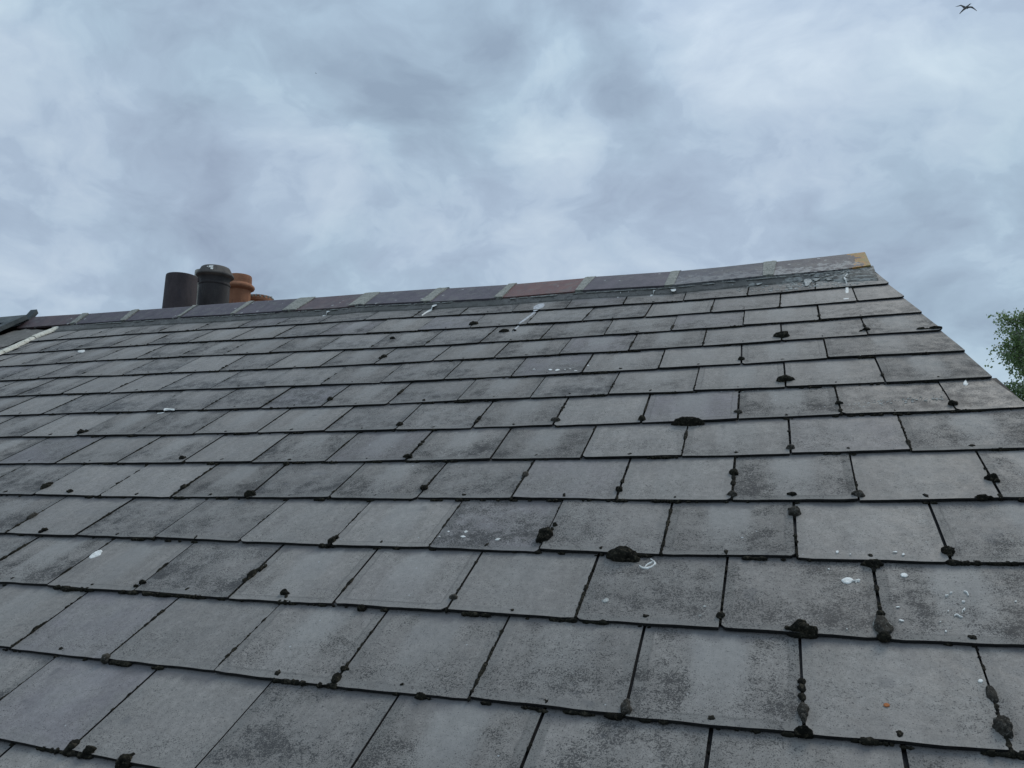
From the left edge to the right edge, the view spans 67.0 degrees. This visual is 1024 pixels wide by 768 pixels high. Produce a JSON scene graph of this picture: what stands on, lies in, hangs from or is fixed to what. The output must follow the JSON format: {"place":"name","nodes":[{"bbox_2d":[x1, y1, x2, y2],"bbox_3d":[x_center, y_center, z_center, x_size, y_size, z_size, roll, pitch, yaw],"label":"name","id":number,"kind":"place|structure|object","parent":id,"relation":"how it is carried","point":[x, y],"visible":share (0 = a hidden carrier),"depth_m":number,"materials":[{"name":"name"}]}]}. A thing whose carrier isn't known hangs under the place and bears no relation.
{"place":"outdoors","nodes":[
{"label":"outdoors","id":0,"kind":"place"},
{"bbox_2d":[0,309,37,334],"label":"neighbouring house","id":1,"kind":"structure","parent":0,"point":[8,324],"depth_m":5.83,"materials":[{"name":"stone"}]},
{"bbox_2d":[0,0,1023,400],"label":"sky","id":2,"kind":"structure","parent":0,"point":[300,148],"materials":[{"name":"grey"}]},
{"bbox_2d":[956,3,976,13],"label":"gull","id":3,"kind":"object","parent":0,"point":[966,7],"visible":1,"depth_m":48.96,"materials":[{"name":"grey"}]},
{"label":"ground","id":4,"kind":"structure","parent":0,"visible":0},
{"bbox_2d":[0,252,1023,767],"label":"slate roofed house","id":5,"kind":"structure","parent":4,"relation":"on","point":[682,662],"depth_m":2.02,"materials":[{"name":"stone"}]},
{"bbox_2d":[0,326,58,354],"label":"white edge trim","id":6,"kind":"structure","parent":5,"relation":"attached to","point":[25,341],"depth_m":5.38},
{"bbox_2d":[26,512,38,519],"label":"moss clump","id":7,"kind":"object","parent":5,"relation":"on","point":[32,515],"visible":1,"depth_m":2.58,"materials":[{"name":"grey plant"}]},
{"bbox_2d":[38,527,47,532],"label":"moss clump","id":8,"kind":"object","parent":5,"relation":"on","point":[43,530],"visible":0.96,"depth_m":2.45,"materials":[{"name":"black plant"}]},
{"bbox_2d":[40,482,52,489],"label":"moss clump","id":9,"kind":"object","parent":5,"relation":"on","point":[45,485],"visible":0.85,"depth_m":2.80,"materials":[{"name":"plant"}]},
{"bbox_2d":[60,585,78,591],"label":"moss clump","id":10,"kind":"object","parent":5,"relation":"on","point":[65,588],"visible":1,"depth_m":2.09,"materials":[{"name":"black plant"}]},
{"bbox_2d":[63,739,80,753],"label":"moss clump","id":11,"kind":"object","parent":5,"relation":"on","point":[72,744],"visible":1,"depth_m":1.51,"materials":[{"name":"plant"}]},
{"bbox_2d":[77,429,88,433],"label":"moss clump","id":12,"kind":"object","parent":5,"relation":"on","point":[80,431],"visible":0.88,"depth_m":3.32,"materials":[{"name":"plant"}]},
{"bbox_2d":[82,745,96,754],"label":"moss clump","id":13,"kind":"object","parent":5,"relation":"on","point":[89,749],"visible":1,"depth_m":1.49,"materials":[{"name":"plant"}]},
{"bbox_2d":[89,550,102,557],"bbox_3d":[-1.218,0.499,2.264,0.035,0.024,0.040,-2,-10,19],"label":"bird dropping","id":14,"kind":"object","parent":5,"relation":"on","point":[96,553],"visible":1,"depth_m":2.26,"materials":[{"name":"white"}]},
{"bbox_2d":[100,653,110,663],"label":"moss clump","id":15,"kind":"object","parent":5,"relation":"on","point":[104,659],"visible":1,"depth_m":1.76,"materials":[{"name":"plant"}]},
{"bbox_2d":[115,754,132,767],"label":"moss clump","id":16,"kind":"object","parent":5,"relation":"on","point":[123,760],"visible":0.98,"depth_m":1.45,"materials":[{"name":"green plant"}]},
{"bbox_2d":[133,579,146,587],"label":"moss clump","id":17,"kind":"object","parent":5,"relation":"on","point":[142,581],"visible":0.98,"depth_m":2.05,"materials":[{"name":"black plant"}]},
{"bbox_2d":[150,592,173,597],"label":"moss clump","id":18,"kind":"object","parent":5,"relation":"on","point":[162,594],"visible":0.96,"depth_m":1.99,"materials":[{"name":"black plant"}]},
{"bbox_2d":[180,483,189,488],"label":"moss clump","id":19,"kind":"object","parent":5,"relation":"on","point":[183,486],"visible":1,"depth_m":2.61,"materials":[{"name":"plant"}]},
{"bbox_2d":[162,264,273,307],"bbox_3d":[-3.033,0.743,7.870,1.137,4.087,2.300,-2,-10,19],"label":"chimney stack","id":20,"kind":"object","parent":5,"relation":"on","point":[208,284],"visible":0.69,"depth_m":7.58,"materials":[{"name":"ceramic"}]},
{"bbox_2d":[244,490,255,496],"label":"moss clump","id":21,"kind":"object","parent":5,"relation":"on","point":[249,493],"visible":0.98,"depth_m":2.46,"materials":[{"name":"plant"}]},
{"bbox_2d":[242,564,266,581],"bbox_3d":[-0.674,0.496,2.023,0.019,0.046,0.077,-4,-10,29],"label":"moss clump","id":22,"kind":"object","parent":5,"relation":"on","point":[252,573],"visible":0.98,"depth_m":2.01,"materials":[{"name":"plant"}]},
{"bbox_2d":[280,588,289,594],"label":"moss clump","id":23,"kind":"object","parent":5,"relation":"on","point":[283,591],"visible":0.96,"depth_m":1.90,"materials":[{"name":"black plant"}]},
{"bbox_2d":[327,535,338,543],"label":"moss clump","id":24,"kind":"object","parent":5,"relation":"on","point":[332,539],"visible":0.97,"depth_m":2.10,"materials":[{"name":"black plant"}]},
{"bbox_2d":[331,672,341,682],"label":"moss clump","id":25,"kind":"object","parent":5,"relation":"on","point":[336,677],"visible":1,"depth_m":1.57,"materials":[{"name":"brown plant"}]},
{"bbox_2d":[340,665,348,671],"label":"moss clump","id":26,"kind":"object","parent":5,"relation":"on","point":[343,668],"visible":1,"depth_m":1.60,"materials":[{"name":"black plant"}]},
{"bbox_2d":[357,604,366,611],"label":"moss clump","id":27,"kind":"object","parent":5,"relation":"on","point":[362,608],"visible":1,"depth_m":1.80,"materials":[{"name":"plant"}]},
{"bbox_2d":[403,454,411,458],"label":"moss clump","id":28,"kind":"object","parent":5,"relation":"on","point":[407,456],"visible":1,"depth_m":2.55,"materials":[{"name":"plant"}]},
{"bbox_2d":[414,692,430,699],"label":"moss clump","id":29,"kind":"object","parent":5,"relation":"on","point":[420,696],"visible":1,"depth_m":1.49,"materials":[{"name":"plant"}]},
{"bbox_2d":[420,485,427,491],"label":"moss clump","id":30,"kind":"object","parent":5,"relation":"on","point":[423,487],"visible":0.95,"depth_m":2.32,"materials":[{"name":"plant"}]},
{"bbox_2d":[449,594,457,599],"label":"moss clump","id":31,"kind":"object","parent":5,"relation":"on","point":[453,596],"visible":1,"depth_m":1.77,"materials":[{"name":"grey plant"}]},
{"bbox_2d":[469,321,477,324],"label":"moss clump","id":32,"kind":"object","parent":5,"relation":"on","point":[473,323],"visible":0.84,"depth_m":3.99,"materials":[{"name":"plant"}]},
{"bbox_2d":[499,329,515,331],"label":"moss clump","id":33,"kind":"object","parent":5,"relation":"on","point":[504,330],"visible":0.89,"depth_m":3.78,"materials":[{"name":"green plant"}]},
{"bbox_2d":[0,282,1023,767],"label":"moss growth","id":34,"kind":"object","parent":5,"relation":"on","point":[1010,752],"visible":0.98,"depth_m":2.09,"materials":[{"name":"black plant"}]},
{"bbox_2d":[521,471,528,478],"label":"moss clump","id":35,"kind":"object","parent":5,"relation":"on","point":[525,474],"visible":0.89,"depth_m":2.30,"materials":[{"name":"grey plant"}]},
{"bbox_2d":[513,303,544,331],"bbox_3d":[0.091,-0.345,3.967,0.059,0.251,0.418,-2,-10,19],"label":"bird dropping","id":36,"kind":"object","parent":5,"relation":"on","point":[541,305],"visible":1,"depth_m":4.08,"materials":[{"name":"white"}]},
{"bbox_2d":[535,522,557,542],"bbox_3d":[0.088,0.388,1.980,0.044,0.066,0.089,-2,-10,19],"label":"moss clump","id":37,"kind":"object","parent":5,"relation":"on","point":[545,534],"visible":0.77,"depth_m":1.96,"materials":[{"name":"black plant"}]},
{"bbox_2d":[551,417,559,423],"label":"moss clump","id":38,"kind":"object","parent":5,"relation":"on","point":[554,419],"visible":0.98,"depth_m":2.65,"materials":[{"name":"grey plant"}]},
{"bbox_2d":[615,486,622,491],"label":"moss clump","id":39,"kind":"object","parent":5,"relation":"on","point":[619,488],"visible":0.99,"depth_m":2.13,"materials":[{"name":"black plant"}]},
{"bbox_2d":[606,546,639,562],"bbox_3d":[0.266,0.412,1.841,0.084,0.055,0.051,-2,-10,19],"label":"moss clump","id":40,"kind":"object","parent":5,"relation":"on","point":[622,554],"visible":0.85,"depth_m":1.82,"materials":[{"name":"plant"}]},
{"bbox_2d":[620,698,631,716],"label":"moss clump","id":41,"kind":"object","parent":5,"relation":"on","point":[625,708],"visible":1,"depth_m":1.37,"materials":[{"name":"grey plant"}]},
{"bbox_2d":[337,355,943,421],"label":"white lichen specks","id":42,"kind":"object","parent":5,"relation":"on","point":[845,404],"visible":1,"depth_m":2.39,"materials":[{"name":"white plant"}]},
{"bbox_2d":[638,415,645,422],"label":"moss clump","id":43,"kind":"object","parent":5,"relation":"on","point":[642,418],"visible":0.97,"depth_m":2.54,"materials":[{"name":"plant"}]},
{"bbox_2d":[639,558,655,568],"bbox_3d":[0.317,0.417,1.794,0.039,0.023,0.026,6,-10,-30],"label":"bird dropping","id":44,"kind":"object","parent":5,"relation":"on","point":[654,564],"visible":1,"depth_m":1.79,"materials":[{"name":"white"}]},
{"bbox_2d":[671,416,704,425],"bbox_3d":[0.566,0.128,2.480,0.108,0.046,0.038,-2,-10,19],"label":"moss clump","id":45,"kind":"object","parent":5,"relation":"on","point":[687,421],"visible":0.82,"depth_m":2.47,"materials":[{"name":"plant"}]},
{"bbox_2d":[716,611,724,619],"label":"moss clump","id":46,"kind":"object","parent":5,"relation":"on","point":[720,615],"visible":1,"depth_m":1.57,"materials":[{"name":"black plant"}]},
{"bbox_2d":[727,490,736,496],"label":"moss clump","id":47,"kind":"object","parent":5,"relation":"on","point":[731,493],"visible":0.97,"depth_m":2.01,"materials":[{"name":"grey plant"}]},
{"bbox_2d":[729,469,738,474],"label":"moss clump","id":48,"kind":"object","parent":5,"relation":"on","point":[733,471],"visible":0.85,"depth_m":2.12,"materials":[{"name":"green plant"}]},
{"bbox_2d":[733,409,741,413],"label":"moss clump","id":49,"kind":"object","parent":5,"relation":"on","point":[738,411],"visible":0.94,"depth_m":2.48,"materials":[{"name":"plant"}]},
{"bbox_2d":[773,331,789,337],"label":"moss clump","id":50,"kind":"object","parent":5,"relation":"on","point":[782,334],"visible":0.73,"depth_m":3.08,"materials":[{"name":"green plant"}]},
{"bbox_2d":[776,374,794,383],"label":"moss clump","id":51,"kind":"object","parent":5,"relation":"on","point":[784,378],"visible":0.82,"depth_m":2.66,"materials":[{"name":"plant"}]},
{"bbox_2d":[786,444,794,451],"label":"moss clump","id":52,"kind":"object","parent":5,"relation":"on","point":[790,446],"visible":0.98,"depth_m":2.20,"materials":[{"name":"plant"}]},
{"bbox_2d":[788,506,800,518],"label":"moss clump","id":53,"kind":"object","parent":5,"relation":"on","point":[793,511],"visible":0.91,"depth_m":1.89,"materials":[{"name":"grey plant"}]},
{"bbox_2d":[784,621,818,636],"bbox_3d":[0.564,0.478,1.503,0.064,0.034,0.028,-5,-11,31],"label":"moss clump","id":54,"kind":"object","parent":5,"relation":"on","point":[802,627],"visible":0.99,"depth_m":1.49,"materials":[{"name":"black plant"}]},
{"bbox_2d":[794,725,812,738],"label":"moss clump","id":55,"kind":"object","parent":5,"relation":"on","point":[804,731],"visible":1,"depth_m":1.27,"materials":[{"name":"black plant"}]},
{"bbox_2d":[797,702,809,724],"bbox_3d":[0.495,0.560,1.314,0.021,0.032,0.040,-2,-10,19],"label":"moss clump","id":56,"kind":"object","parent":5,"relation":"on","point":[803,708],"visible":0.99,"depth_m":1.31,"materials":[{"name":"plant"}]},
{"bbox_2d":[843,273,848,298],"bbox_3d":[1.556,-0.459,3.600,0.022,0.248,0.390,-3,-10,25],"label":"bird dropping","id":57,"kind":"object","parent":5,"relation":"on","point":[847,290],"visible":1,"depth_m":3.57,"materials":[{"name":"white"}]},
{"bbox_2d":[841,577,859,583],"bbox_3d":[0.713,0.414,1.627,0.038,0.012,0.020,-2,-10,19],"label":"bird dropping","id":58,"kind":"object","parent":5,"relation":"on","point":[847,580],"visible":1,"depth_m":1.62,"materials":[{"name":"white"}]},
{"bbox_2d":[851,490,864,499],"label":"moss clump","id":59,"kind":"object","parent":5,"relation":"on","point":[858,493],"visible":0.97,"depth_m":1.91,"materials":[{"name":"plant"}]},
{"bbox_2d":[860,559,883,568],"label":"moss clump","id":60,"kind":"object","parent":5,"relation":"on","point":[875,563],"visible":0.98,"depth_m":1.66,"materials":[{"name":"black plant"}]},
{"bbox_2d":[876,610,884,615],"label":"moss clump","id":61,"kind":"object","parent":5,"relation":"on","point":[879,612],"visible":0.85,"depth_m":1.51,"materials":[{"name":"black plant"}]},
{"bbox_2d":[873,615,893,633],"bbox_3d":[0.708,0.464,1.477,0.056,0.038,0.038,9,-12,-43],"label":"moss clump","id":62,"kind":"object","parent":5,"relation":"on","point":[881,623],"visible":0.94,"depth_m":1.47,"materials":[{"name":"grey plant"}]},
{"bbox_2d":[876,631,891,642],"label":"moss clump","id":63,"kind":"object","parent":5,"relation":"on","point":[883,636],"visible":1,"depth_m":1.44,"materials":[{"name":"plant"}]},
{"bbox_2d":[917,326,941,329],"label":"moss clump","id":64,"kind":"object","parent":5,"relation":"on","point":[932,327],"visible":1,"depth_m":2.91,"materials":[{"name":"green plant"}]},
{"bbox_2d":[941,546,954,558],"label":"moss clump","id":65,"kind":"object","parent":5,"relation":"on","point":[949,551],"visible":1,"depth_m":1.65,"materials":[{"name":"black plant"}]},
{"bbox_2d":[948,400,957,406],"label":"moss clump","id":66,"kind":"object","parent":5,"relation":"on","point":[951,402],"visible":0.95,"depth_m":2.30,"materials":[{"name":"plant"}]},
{"bbox_2d":[975,494,993,500],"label":"moss clump","id":67,"kind":"object","parent":5,"relation":"on","point":[982,497],"visible":1,"depth_m":1.82,"materials":[{"name":"black plant"}]},
{"bbox_2d":[985,685,998,703],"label":"moss clump","id":68,"kind":"object","parent":5,"relation":"on","point":[991,694],"visible":1,"depth_m":1.29,"materials":[{"name":"plant"}]},
{"bbox_2d":[984,473,999,482],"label":"moss clump","id":69,"kind":"object","parent":5,"relation":"on","point":[994,477],"visible":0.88,"depth_m":1.89,"materials":[{"name":"green plant"}]},
{"bbox_2d":[992,715,1013,738],"bbox_3d":[0.779,0.545,1.224,0.033,0.039,0.032,8,-11,-36],"label":"moss clump","id":70,"kind":"object","parent":5,"relation":"on","point":[1002,725],"visible":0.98,"depth_m":1.22,"materials":[{"name":"plant"}]},
{"bbox_2d":[984,308,1023,400],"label":"birch tree","id":71,"kind":"object","parent":4,"relation":"on","point":[1015,356],"visible":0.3,"depth_m":15.10,"materials":[{"name":"green plant"}]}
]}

